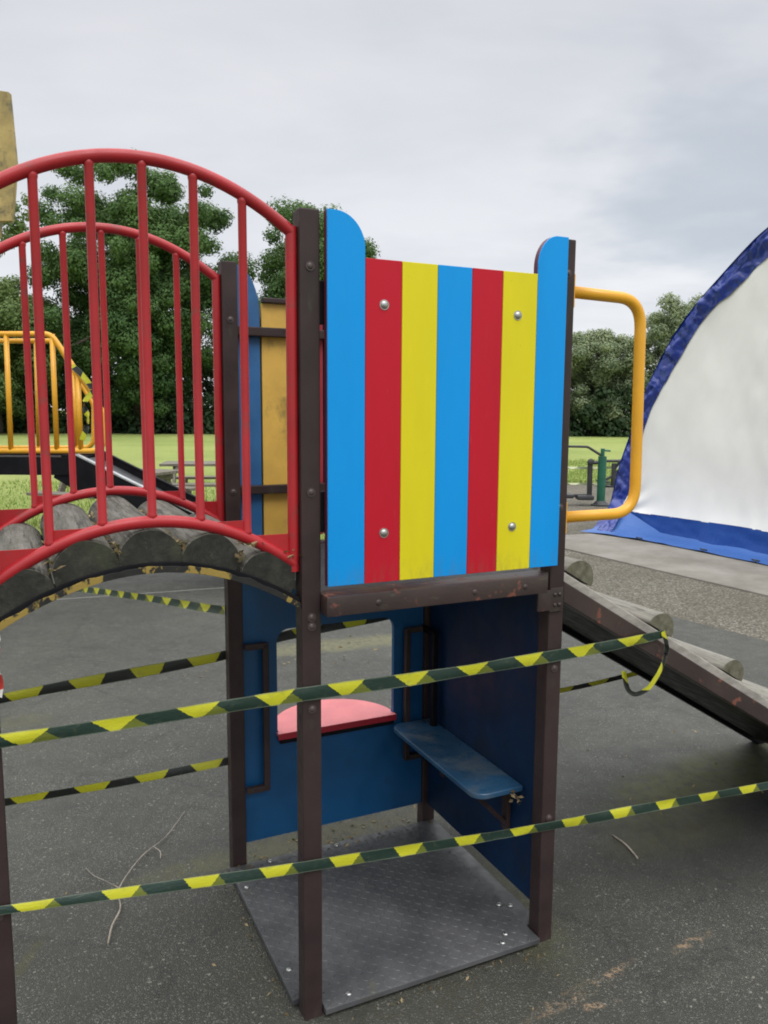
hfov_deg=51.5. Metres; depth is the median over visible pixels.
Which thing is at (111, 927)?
fallen branch
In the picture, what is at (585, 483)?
barrier tape
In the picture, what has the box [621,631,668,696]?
hazard tape
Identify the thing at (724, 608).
gravel strip
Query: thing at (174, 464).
picnic table
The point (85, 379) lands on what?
hazard tape
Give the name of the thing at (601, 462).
exercise machine
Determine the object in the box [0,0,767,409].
sky
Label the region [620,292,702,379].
broadleaf tree
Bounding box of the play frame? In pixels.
[0,148,767,1023]
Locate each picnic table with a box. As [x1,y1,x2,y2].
[26,468,195,498]
[159,461,215,486]
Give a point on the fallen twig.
(626, 845)
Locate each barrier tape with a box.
[567,483,610,484]
[568,466,618,468]
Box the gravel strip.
[565,485,767,640]
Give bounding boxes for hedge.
[2,351,655,436]
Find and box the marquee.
[583,227,767,564]
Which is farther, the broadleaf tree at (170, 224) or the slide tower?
the broadleaf tree at (170, 224)
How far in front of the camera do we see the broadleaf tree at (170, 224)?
46.32 m
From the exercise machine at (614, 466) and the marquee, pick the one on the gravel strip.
the exercise machine at (614, 466)
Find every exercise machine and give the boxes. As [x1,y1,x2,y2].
[567,445,610,506]
[596,459,620,486]
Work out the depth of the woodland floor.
49.83 m
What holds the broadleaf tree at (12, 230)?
on the grass field
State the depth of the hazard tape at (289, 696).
1.98 m
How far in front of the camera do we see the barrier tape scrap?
1.66 m
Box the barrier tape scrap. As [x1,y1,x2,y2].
[0,638,3,697]
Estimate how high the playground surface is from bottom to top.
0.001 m
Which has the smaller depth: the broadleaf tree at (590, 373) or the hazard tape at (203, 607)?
the hazard tape at (203, 607)
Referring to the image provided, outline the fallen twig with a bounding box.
[612,834,637,858]
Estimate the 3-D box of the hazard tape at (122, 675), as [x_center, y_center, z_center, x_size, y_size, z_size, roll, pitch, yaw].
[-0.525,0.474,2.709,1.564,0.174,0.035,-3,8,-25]
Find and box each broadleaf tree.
[0,192,38,256]
[0,274,74,433]
[23,149,237,430]
[227,196,380,314]
[570,327,658,435]
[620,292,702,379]
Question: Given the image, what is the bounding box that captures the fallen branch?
[86,811,184,943]
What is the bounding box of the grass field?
[0,410,764,640]
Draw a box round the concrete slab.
[565,533,767,596]
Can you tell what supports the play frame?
on the playground surface
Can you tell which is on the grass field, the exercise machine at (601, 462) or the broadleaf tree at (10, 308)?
the broadleaf tree at (10, 308)
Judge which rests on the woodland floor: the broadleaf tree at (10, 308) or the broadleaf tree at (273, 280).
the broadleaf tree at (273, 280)
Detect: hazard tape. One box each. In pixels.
[0,618,388,703]
[0,630,664,747]
[0,782,767,914]
[5,757,227,805]
[72,364,92,440]
[76,587,224,614]
[560,672,636,692]
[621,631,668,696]
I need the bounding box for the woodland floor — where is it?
[4,422,627,436]
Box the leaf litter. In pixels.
[37,510,763,1019]
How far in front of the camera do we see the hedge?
49.24 m
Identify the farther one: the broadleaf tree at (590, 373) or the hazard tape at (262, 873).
the broadleaf tree at (590, 373)
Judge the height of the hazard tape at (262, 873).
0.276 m
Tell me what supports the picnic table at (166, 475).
on the grass field
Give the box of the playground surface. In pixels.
[0,565,767,1023]
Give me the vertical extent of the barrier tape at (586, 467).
0.114 m
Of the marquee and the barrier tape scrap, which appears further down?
the barrier tape scrap
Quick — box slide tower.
[0,91,205,514]
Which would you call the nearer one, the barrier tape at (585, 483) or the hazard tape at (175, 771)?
the hazard tape at (175, 771)
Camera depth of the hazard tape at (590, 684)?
3.43 m
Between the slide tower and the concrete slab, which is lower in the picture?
the concrete slab

